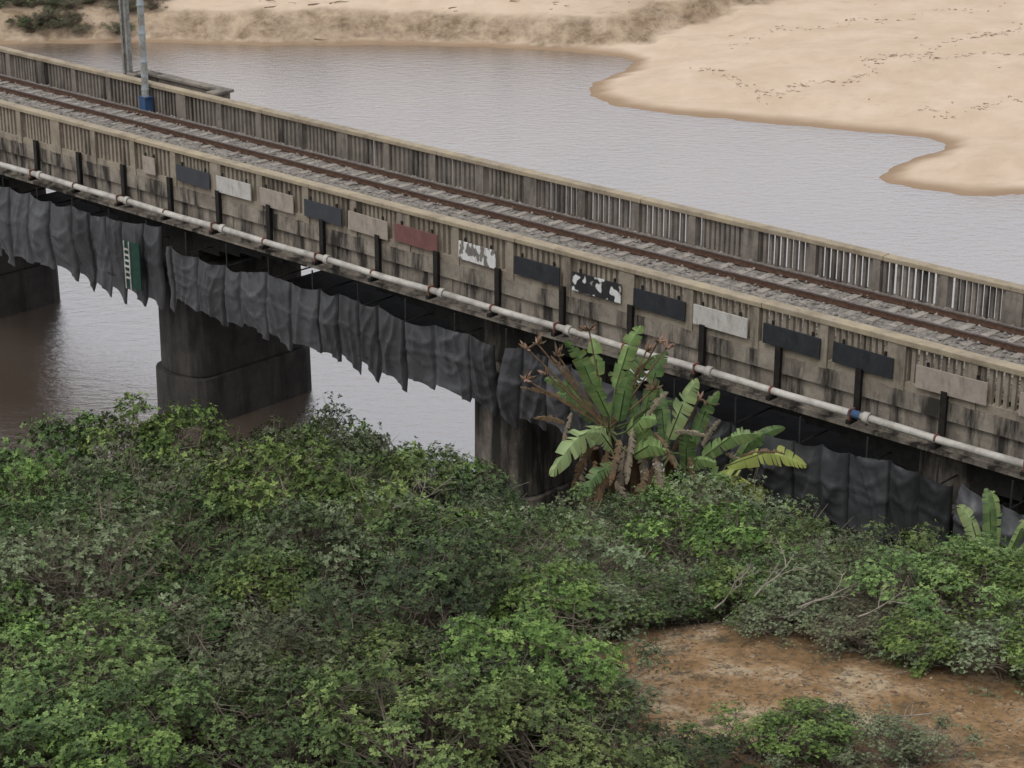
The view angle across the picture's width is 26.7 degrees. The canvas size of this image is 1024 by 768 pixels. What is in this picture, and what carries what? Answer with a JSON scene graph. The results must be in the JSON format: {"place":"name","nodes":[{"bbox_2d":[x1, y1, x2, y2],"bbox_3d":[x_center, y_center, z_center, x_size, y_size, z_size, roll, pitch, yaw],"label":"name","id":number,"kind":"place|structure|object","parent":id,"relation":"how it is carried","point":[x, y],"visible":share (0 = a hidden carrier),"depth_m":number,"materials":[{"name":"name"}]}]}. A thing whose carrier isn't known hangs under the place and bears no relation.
{"place":"outdoors","nodes":[
{"label":"outdoors","id":0,"kind":"place"},
{"bbox_2d":[0,42,1023,504],"bbox_3d":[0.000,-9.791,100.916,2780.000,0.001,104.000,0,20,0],"label":"river water","id":1,"kind":"structure","parent":0,"point":[82,344],"depth_m":101.16,"materials":[{"name":"liquid"}]},
{"bbox_2d":[0,0,1023,767],"bbox_3d":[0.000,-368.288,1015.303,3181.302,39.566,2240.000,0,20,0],"label":"ground","id":2,"kind":"structure","parent":0,"point":[670,48],"depth_m":116.19,"materials":[{"name":"sand"}]},
{"bbox_2d":[0,467,57,517],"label":"coastal shrub","id":3,"kind":"object","parent":2,"relation":"on","point":[14,485],"visible":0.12,"depth_m":42.08,"materials":[{"name":"green plant"}]},
{"bbox_2d":[0,586,78,669],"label":"coastal shrub","id":4,"kind":"object","parent":2,"relation":"on","point":[8,604],"visible":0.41,"depth_m":30.09,"materials":[{"name":"green plant"}]},
{"bbox_2d":[0,493,85,608],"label":"coastal shrub","id":5,"kind":"object","parent":2,"relation":"on","point":[29,499],"visible":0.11,"depth_m":38.00,"materials":[{"name":"green plant"}]},
{"bbox_2d":[0,573,97,687],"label":"coastal shrub","id":6,"kind":"object","parent":2,"relation":"on","point":[27,626],"visible":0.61,"depth_m":29.67,"materials":[{"name":"green plant"}]},
{"bbox_2d":[0,506,97,636],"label":"coastal shrub","id":7,"kind":"object","parent":2,"relation":"on","point":[20,529],"visible":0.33,"depth_m":33.53,"materials":[{"name":"green plant"}]},
{"bbox_2d":[0,670,119,767],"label":"coastal shrub","id":8,"kind":"object","parent":2,"relation":"on","point":[36,720],"visible":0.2,"depth_m":26.70,"materials":[{"name":"green plant"}]},
{"bbox_2d":[0,621,139,767],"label":"coastal shrub","id":9,"kind":"object","parent":2,"relation":"on","point":[13,702],"visible":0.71,"depth_m":27.11,"materials":[{"name":"green plant"}]},
{"bbox_2d":[3,477,143,601],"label":"coastal shrub","id":10,"kind":"object","parent":2,"relation":"on","point":[50,489],"visible":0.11,"depth_m":39.97,"materials":[{"name":"green plant"}]},
{"bbox_2d":[0,449,192,519],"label":"coastal shrub","id":11,"kind":"object","parent":2,"relation":"on","point":[38,476],"visible":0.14,"depth_m":43.32,"materials":[{"name":"green plant"}]},
{"bbox_2d":[0,404,215,496],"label":"coastal shrub","id":12,"kind":"object","parent":2,"relation":"on","point":[52,436],"visible":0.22,"depth_m":50.15,"materials":[{"name":"green plant"}]},
{"bbox_2d":[0,656,218,767],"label":"coastal shrub","id":13,"kind":"object","parent":2,"relation":"on","point":[26,736],"visible":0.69,"depth_m":26.50,"materials":[{"name":"green plant"}]},
{"bbox_2d":[0,499,221,668],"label":"coastal shrub","id":14,"kind":"object","parent":2,"relation":"on","point":[15,566],"visible":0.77,"depth_m":31.16,"materials":[{"name":"green plant"}]},
{"bbox_2d":[0,590,231,757],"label":"coastal shrub","id":15,"kind":"object","parent":2,"relation":"on","point":[139,654],"visible":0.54,"depth_m":28.63,"materials":[{"name":"green plant"}]},
{"bbox_2d":[21,484,229,594],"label":"coastal shrub","id":16,"kind":"object","parent":2,"relation":"on","point":[75,492],"visible":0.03,"depth_m":38.85,"materials":[{"name":"green plant"}]},
{"bbox_2d":[36,674,214,767],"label":"coastal shrub","id":17,"kind":"object","parent":2,"relation":"on","point":[132,738],"visible":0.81,"depth_m":26.00,"materials":[{"name":"green plant"}]},
{"bbox_2d":[24,470,226,611],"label":"coastal shrub","id":18,"kind":"object","parent":2,"relation":"on","point":[86,505],"visible":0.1,"depth_m":36.92,"materials":[{"name":"green plant"}]},
{"bbox_2d":[29,426,228,530],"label":"coastal shrub","id":19,"kind":"object","parent":2,"relation":"on","point":[185,481],"visible":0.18,"depth_m":42.81,"materials":[{"name":"green plant"}]},
{"bbox_2d":[7,463,274,616],"bbox_3d":[-6.250,2.820,34.968,4.423,2.322,4.213,18,27,40],"label":"coastal shrub","id":20,"kind":"object","parent":2,"relation":"on","point":[176,502],"visible":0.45,"depth_m":35.02,"materials":[{"name":"green plant"}]},
{"bbox_2d":[62,390,234,507],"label":"coastal shrub","id":21,"kind":"object","parent":2,"relation":"on","point":[158,430],"visible":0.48,"depth_m":50.59,"materials":[{"name":"green plant"}]},
{"bbox_2d":[64,571,264,672],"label":"coastal shrub","id":22,"kind":"object","parent":2,"relation":"on","point":[218,625],"visible":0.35,"depth_m":30.81,"materials":[{"name":"green plant"}]},
{"bbox_2d":[143,416,320,496],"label":"coastal shrub","id":23,"kind":"object","parent":2,"relation":"on","point":[247,444],"visible":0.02,"depth_m":50.58,"materials":[{"name":"green plant"}]},
{"bbox_2d":[110,594,362,738],"bbox_3d":[-3.705,3.783,28.916,3.733,1.823,3.481,-5,21,-13],"label":"coastal shrub","id":24,"kind":"object","parent":2,"relation":"on","point":[245,654],"visible":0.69,"depth_m":28.51,"materials":[{"name":"green plant"}]},
{"bbox_2d":[111,493,366,631],"bbox_3d":[-4.182,2.897,33.401,3.749,2.288,3.603,-15,25,-35],"label":"coastal shrub","id":25,"kind":"object","parent":2,"relation":"on","point":[244,543],"visible":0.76,"depth_m":32.97,"materials":[{"name":"green plant"}]},
{"bbox_2d":[118,415,367,544],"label":"coastal shrub","id":26,"kind":"object","parent":2,"relation":"on","point":[270,432],"visible":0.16,"depth_m":43.37,"materials":[{"name":"green plant"}]},
{"bbox_2d":[151,659,393,767],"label":"coastal shrub","id":27,"kind":"object","parent":2,"relation":"on","point":[281,739],"visible":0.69,"depth_m":26.86,"materials":[{"name":"green plant"}]},
{"bbox_2d":[201,547,361,652],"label":"coastal shrub","id":28,"kind":"object","parent":2,"relation":"on","point":[286,594],"visible":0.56,"depth_m":31.74,"materials":[{"name":"green plant"}]},
{"bbox_2d":[221,391,414,485],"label":"coastal shrub","id":29,"kind":"object","parent":2,"relation":"on","point":[376,439],"visible":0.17,"depth_m":49.93,"materials":[{"name":"green plant"}]},
{"bbox_2d":[232,427,415,532],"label":"coastal shrub","id":30,"kind":"object","parent":2,"relation":"on","point":[338,454],"depth_m":47.34,"materials":[{"name":"green plant"}]},
{"bbox_2d":[210,617,442,757],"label":"coastal shrub","id":31,"kind":"object","parent":2,"relation":"on","point":[386,644],"visible":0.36,"depth_m":28.62,"materials":[{"name":"green plant"}]},
{"bbox_2d":[219,438,437,582],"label":"coastal shrub","id":32,"kind":"object","parent":2,"relation":"on","point":[376,479],"visible":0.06,"depth_m":42.63,"materials":[{"name":"green plant"}]},
{"bbox_2d":[182,432,495,609],"bbox_3d":[-3.007,2.437,35.682,5.163,3.076,3.486,16,23,34],"label":"coastal shrub","id":33,"kind":"object","parent":2,"relation":"on","point":[239,480],"visible":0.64,"depth_m":35.55,"materials":[{"name":"green plant"}]},
{"bbox_2d":[228,483,454,628],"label":"coastal shrub","id":34,"kind":"object","parent":2,"relation":"on","point":[336,537],"visible":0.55,"depth_m":33.30,"materials":[{"name":"green plant"}]},
{"bbox_2d":[222,463,487,589],"bbox_3d":[-2.979,2.802,38.632,4.858,2.740,2.994,10,16,7],"label":"coastal shrub","id":35,"kind":"object","parent":2,"relation":"on","point":[374,507],"visible":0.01,"depth_m":38.57,"materials":[{"name":"green plant"}]},
{"bbox_2d":[288,417,491,493],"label":"coastal shrub","id":36,"kind":"object","parent":2,"relation":"on","point":[363,423],"visible":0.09,"depth_m":50.29,"materials":[{"name":"green plant"}]},
{"bbox_2d":[161,580,642,703],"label":"grass tufts","id":37,"kind":"object","parent":2,"relation":"on","point":[422,662],"visible":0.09,"depth_m":29.66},
{"bbox_2d":[347,436,461,515],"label":"coastal shrub","id":38,"kind":"object","parent":2,"relation":"on","point":[402,470],"visible":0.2,"depth_m":47.05,"materials":[{"name":"green plant"}]},
{"bbox_2d":[277,518,538,708],"bbox_3d":[-1.318,3.248,30.612,3.290,2.043,4.293,15,29,34],"label":"coastal shrub","id":39,"kind":"object","parent":2,"relation":"on","point":[393,580],"visible":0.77,"depth_m":30.38,"materials":[{"name":"green plant"}]},
{"bbox_2d":[287,640,574,767],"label":"coastal shrub","id":40,"kind":"object","parent":2,"relation":"on","point":[413,709],"visible":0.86,"depth_m":26.52,"materials":[{"name":"green plant"}]},
{"bbox_2d":[348,440,517,508],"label":"coastal shrub","id":41,"kind":"object","parent":2,"relation":"on","point":[456,456],"visible":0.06,"depth_m":50.78,"materials":[{"name":"green plant"}]},
{"bbox_2d":[372,468,533,534],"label":"coastal shrub","id":42,"kind":"object","parent":2,"relation":"on","point":[498,490],"visible":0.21,"depth_m":46.80,"materials":[{"name":"green plant"}]},
{"bbox_2d":[334,617,573,751],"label":"coastal shrub","id":43,"kind":"object","parent":2,"relation":"on","point":[440,636],"visible":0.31,"depth_m":27.89,"materials":[{"name":"green plant"}]},
{"bbox_2d":[362,506,563,615],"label":"coastal shrub","id":44,"kind":"object","parent":2,"relation":"on","point":[523,539],"visible":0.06,"depth_m":36.73,"materials":[{"name":"green plant"}]},
{"bbox_2d":[370,484,555,599],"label":"coastal shrub","id":45,"kind":"object","parent":2,"relation":"on","point":[490,504],"visible":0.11,"depth_m":40.30,"materials":[{"name":"green plant"}]},
{"bbox_2d":[345,498,597,630],"bbox_3d":[-0.605,2.980,33.655,4.015,2.287,4.176,0,20,0],"label":"coastal shrub","id":46,"kind":"object","parent":2,"relation":"on","point":[388,524],"visible":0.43,"depth_m":33.84,"materials":[{"name":"green plant"}]},
{"bbox_2d":[0,46,1023,559],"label":"railway bridge","id":47,"kind":"structure","parent":2,"relation":"on","point":[232,370],"depth_m":61.69,"materials":[{"name":"concrete"}]},
{"bbox_2d":[118,0,132,74],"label":"catenary mast","id":48,"kind":"object","parent":47,"relation":"on","point":[125,36],"visible":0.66,"depth_m":77.36,"materials":[{"name":"metal"}]},
{"bbox_2d":[122,240,141,290],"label":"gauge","id":49,"kind":"object","parent":47,"relation":"attached to","point":[132,265],"visible":1,"depth_m":68.90,"materials":[{"name":"green metal"}]},
{"bbox_2d":[136,0,153,111],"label":"catenary mast","id":50,"kind":"object","parent":47,"relation":"on","point":[145,100],"visible":0.86,"depth_m":75.69,"materials":[{"name":"metal"}]},
{"bbox_2d":[176,162,209,189],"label":"painted board","id":51,"kind":"object","parent":47,"relation":"attached to","point":[191,176],"visible":1,"depth_m":67.05,"materials":[{"name":"paint"}]},
{"bbox_2d":[216,173,251,200],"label":"painted board","id":52,"kind":"object","parent":47,"relation":"attached to","point":[234,188],"visible":1,"depth_m":65.82,"materials":[{"name":"paint"}]},
{"bbox_2d":[259,184,293,213],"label":"painted board","id":53,"kind":"object","parent":47,"relation":"attached to","point":[280,201],"visible":1,"depth_m":64.56,"materials":[{"name":"paint"}]},
{"bbox_2d":[304,196,341,225],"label":"painted board","id":54,"kind":"object","parent":47,"relation":"attached to","point":[324,212],"visible":1,"depth_m":63.26,"materials":[{"name":"paint"}]},
{"bbox_2d":[348,208,387,240],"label":"painted board","id":55,"kind":"object","parent":47,"relation":"attached to","point":[364,224],"visible":1,"depth_m":62.07,"materials":[{"name":"paint"}]},
{"bbox_2d":[394,221,437,251],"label":"painted board","id":56,"kind":"object","parent":47,"relation":"attached to","point":[428,241],"visible":1,"depth_m":60.82,"materials":[{"name":"paint"}]},
{"bbox_2d":[458,238,495,268],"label":"painted board","id":57,"kind":"object","parent":47,"relation":"attached to","point":[477,254],"visible":1,"depth_m":59.30,"materials":[{"name":"paint"}]},
{"bbox_2d":[0,177,1023,571],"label":"scaffold shade cloth","id":58,"kind":"object","parent":47,"relation":"attached to","point":[356,325],"visible":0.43,"depth_m":61.27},
{"bbox_2d":[0,74,1023,404],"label":"railway track","id":59,"kind":"structure","parent":47,"relation":"on","point":[938,324],"depth_m":60.98,"materials":[{"name":"metal"}]},
{"bbox_2d":[0,140,1023,479],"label":"water pipeline","id":60,"kind":"object","parent":47,"relation":"attached to","point":[320,258],"visible":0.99,"depth_m":58.61,"materials":[{"name":"white paint"},{"name":"black steel"},{"name":"rusty steel"}]},
{"bbox_2d":[514,253,559,286],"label":"painted board","id":61,"kind":"object","parent":47,"relation":"attached to","point":[537,271],"visible":1,"depth_m":57.89,"materials":[{"name":"paint"}]},
{"bbox_2d":[572,269,620,303],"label":"painted board","id":62,"kind":"object","parent":47,"relation":"attached to","point":[596,287],"visible":1,"depth_m":56.55,"materials":[{"name":"paint"}]},
{"bbox_2d":[633,285,685,321],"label":"painted board","id":63,"kind":"object","parent":47,"relation":"attached to","point":[643,299],"visible":1,"depth_m":55.21,"materials":[{"name":"black metal"}]},
{"bbox_2d":[693,301,747,338],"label":"painted board","id":64,"kind":"object","parent":47,"relation":"attached to","point":[725,322],"visible":1,"depth_m":53.95,"materials":[{"name":"white metal"}]},
{"bbox_2d":[762,320,820,358],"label":"painted board","id":65,"kind":"object","parent":47,"relation":"attached to","point":[794,341],"visible":1,"depth_m":52.57,"materials":[{"name":"black metal"}]},
{"bbox_2d":[832,339,893,378],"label":"painted board","id":66,"kind":"object","parent":47,"relation":"attached to","point":[864,360],"visible":1,"depth_m":51.25,"materials":[{"name":"black metal"}]},
{"bbox_2d":[915,362,987,405],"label":"painted board","id":67,"kind":"object","parent":47,"relation":"attached to","point":[928,378],"visible":1,"depth_m":49.70,"materials":[{"name":"beige metal"}]},
{"bbox_2d":[26,0,1023,118],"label":"driftwood debris","id":68,"kind":"object","parent":2,"relation":"on","point":[802,85],"visible":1,"depth_m":119.25,"materials":[{"name":"brown wood"}]},
{"bbox_2d":[441,545,618,647],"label":"coastal shrub","id":69,"kind":"object","parent":2,"relation":"on","point":[500,609],"visible":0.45,"depth_m":31.27,"materials":[{"name":"green plant"}]},
{"bbox_2d":[424,565,643,747],"bbox_3d":[0.522,3.676,28.731,2.982,2.091,3.284,13,27,30],"label":"coastal shrub","id":70,"kind":"object","parent":2,"relation":"on","point":[543,634],"visible":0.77,"depth_m":28.05,"materials":[{"name":"green plant"}]},
{"bbox_2d":[450,557,653,641],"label":"coastal shrub","id":71,"kind":"object","parent":2,"relation":"on","point":[625,600],"visible":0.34,"depth_m":31.58,"materials":[{"name":"green plant"}]},
{"bbox_2d":[430,673,692,767],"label":"coastal shrub","id":72,"kind":"object","parent":2,"relation":"on","point":[636,758],"visible":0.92,"depth_m":26.07,"materials":[{"name":"green plant"}]},
{"bbox_2d":[518,511,634,576],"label":"coastal shrub","id":73,"kind":"object","parent":2,"relation":"on","point":[562,540],"visible":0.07,"depth_m":39.38,"materials":[{"name":"green plant"}]},
{"bbox_2d":[482,502,693,620],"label":"coastal shrub","id":74,"kind":"object","parent":2,"relation":"on","point":[626,555],"visible":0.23,"depth_m":35.53,"materials":[{"name":"green plant"}]},
{"bbox_2d":[504,624,681,740],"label":"coastal shrub","id":75,"kind":"object","parent":2,"relation":"on","point":[644,654],"visible":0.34,"depth_m":28.22,"materials":[{"name":"green plant"}]},
{"bbox_2d":[526,568,703,641],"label":"coastal shrub","id":76,"kind":"object","parent":2,"relation":"on","point":[638,611],"visible":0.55,"depth_m":32.22,"materials":[{"name":"green plant"}]},
{"bbox_2d":[541,482,696,587],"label":"coastal shrub","id":77,"kind":"object","parent":2,"relation":"on","point":[621,504],"visible":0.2,"depth_m":47.02,"materials":[{"name":"green plant"}]},
{"bbox_2d":[372,465,945,734],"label":"dead branches","id":78,"kind":"object","parent":2,"relation":"on","point":[761,588],"visible":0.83,"depth_m":31.78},
{"bbox_2d":[518,322,806,521],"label":"strelitzia plant","id":79,"kind":"object","parent":2,"relation":"on","point":[603,475],"visible":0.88,"depth_m":52.41,"materials":[{"name":"green plant"}]},
{"bbox_2d":[595,553,731,628],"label":"coastal shrub","id":80,"kind":"object","parent":2,"relation":"on","point":[684,585],"visible":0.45,"depth_m":32.98,"materials":[{"name":"green plant"}]},
{"bbox_2d":[569,693,763,767],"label":"coastal shrub","id":81,"kind":"object","parent":2,"relation":"on","point":[679,742],"visible":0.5,"depth_m":27.22,"materials":[{"name":"green plant"}]},
{"bbox_2d":[610,493,817,619],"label":"coastal shrub","id":82,"kind":"object","parent":2,"relation":"on","point":[734,534],"visible":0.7,"depth_m":35.48,"materials":[{"name":"green plant"}]},
{"bbox_2d":[629,467,833,539],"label":"coastal shrub","id":83,"kind":"object","parent":2,"relation":"on","point":[660,496],"visible":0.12,"depth_m":46.78,"materials":[{"name":"green plant"}]},
{"bbox_2d":[635,464,833,569],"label":"coastal shrub","id":84,"kind":"object","parent":2,"relation":"on","point":[728,492],"visible":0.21,"depth_m":43.78,"materials":[{"name":"green plant"}]},
{"bbox_2d":[660,553,809,625],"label":"coastal shrub","id":85,"kind":"object","parent":2,"relation":"on","point":[725,604],"visible":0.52,"depth_m":33.12,"materials":[{"name":"green plant"}]},
{"bbox_2d":[691,555,812,625],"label":"coastal shrub","id":86,"kind":"object","parent":2,"relation":"on","point":[719,591],"visible":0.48,"depth_m":33.01,"materials":[{"name":"green plant"}]},
{"bbox_2d":[665,695,863,767],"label":"coastal shrub","id":87,"kind":"object","parent":2,"relation":"on","point":[760,748],"visible":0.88,"depth_m":27.32,"materials":[{"name":"green plant"}]},
{"bbox_2d":[525,616,1023,767],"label":"stones and twigs","id":88,"kind":"object","parent":2,"relation":"on","point":[837,694],"visible":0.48,"depth_m":30.00,"materials":[{"name":"brown plant"}]},
{"bbox_2d":[723,578,837,648],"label":"coastal shrub","id":89,"kind":"object","parent":2,"relation":"on","point":[747,613],"visible":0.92,"depth_m":31.89,"materials":[{"name":"green plant"}]},
{"bbox_2d":[681,490,889,618],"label":"coastal shrub","id":90,"kind":"object","parent":2,"relation":"on","point":[762,506],"visible":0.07,"depth_m":39.96,"materials":[{"name":"green plant"}]},
{"bbox_2d":[734,548,879,631],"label":"coastal shrub","id":91,"kind":"object","parent":2,"relation":"on","point":[804,614],"visible":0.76,"depth_m":32.48,"materials":[{"name":"green plant"}]},
{"bbox_2d":[744,695,929,767],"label":"coastal shrub","id":92,"kind":"object","parent":2,"relation":"on","point":[837,759],"visible":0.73,"depth_m":27.28,"materials":[{"name":"green plant"}]},
{"bbox_2d":[789,596,908,665],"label":"coastal shrub","id":93,"kind":"object","parent":2,"relation":"on","point":[849,632],"visible":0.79,"depth_m":31.31,"materials":[{"name":"green plant"}]},
{"bbox_2d":[739,504,972,622],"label":"coastal shrub","id":94,"kind":"object","parent":2,"relation":"on","point":[922,543],"visible":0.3,"depth_m":35.78,"materials":[{"name":"green plant"}]},
{"bbox_2d":[764,528,962,627],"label":"coastal shrub","id":95,"kind":"object","parent":2,"relation":"on","point":[850,555],"visible":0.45,"depth_m":33.34,"materials":[{"name":"green plant"}]},
{"bbox_2d":[813,591,964,668],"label":"coastal shrub","id":96,"kind":"object","parent":2,"relation":"on","point":[910,656],"visible":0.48,"depth_m":31.12,"materials":[{"name":"green plant"}]},
{"bbox_2d":[818,569,974,639],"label":"coastal shrub","id":97,"kind":"object","parent":2,"relation":"on","point":[853,605],"visible":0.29,"depth_m":32.24,"materials":[{"name":"green plant"}]},
{"bbox_2d":[846,702,991,767],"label":"coastal shrub","id":98,"kind":"object","parent":2,"relation":"on","point":[917,760],"visible":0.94,"depth_m":27.35,"materials":[{"name":"green plant"}]},
{"bbox_2d":[837,531,1023,639],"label":"coastal shrub","id":99,"kind":"object","parent":2,"relation":"on","point":[920,598],"visible":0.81,"depth_m":31.95,"materials":[{"name":"green plant"}]},
{"bbox_2d":[871,595,1012,678],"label":"coastal shrub","id":100,"kind":"object","parent":2,"relation":"on","point":[894,642],"visible":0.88,"depth_m":30.65,"materials":[{"name":"green plant"}]},
{"bbox_2d":[919,598,1023,697],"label":"coastal shrub","id":101,"kind":"object","parent":2,"relation":"on","point":[982,641],"visible":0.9,"depth_m":30.24,"materials":[{"name":"green plant"}]},
{"bbox_2d":[930,547,1023,641],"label":"coastal shrub","id":102,"kind":"object","parent":2,"relation":"on","point":[1018,590],"visible":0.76,"depth_m":31.94,"materials":[{"name":"green plant"}]},
{"bbox_2d":[945,488,1023,565],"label":"strelitzia plant","id":103,"kind":"object","parent":2,"relation":"on","point":[991,512],"visible":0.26,"depth_m":46.93,"materials":[{"name":"green plant"}]},
{"bbox_2d":[989,610,1023,693],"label":"coastal shrub","id":104,"kind":"object","parent":2,"relation":"on","point":[1016,649],"visible":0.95,"depth_m":30.05,"materials":[{"name":"green plant"}]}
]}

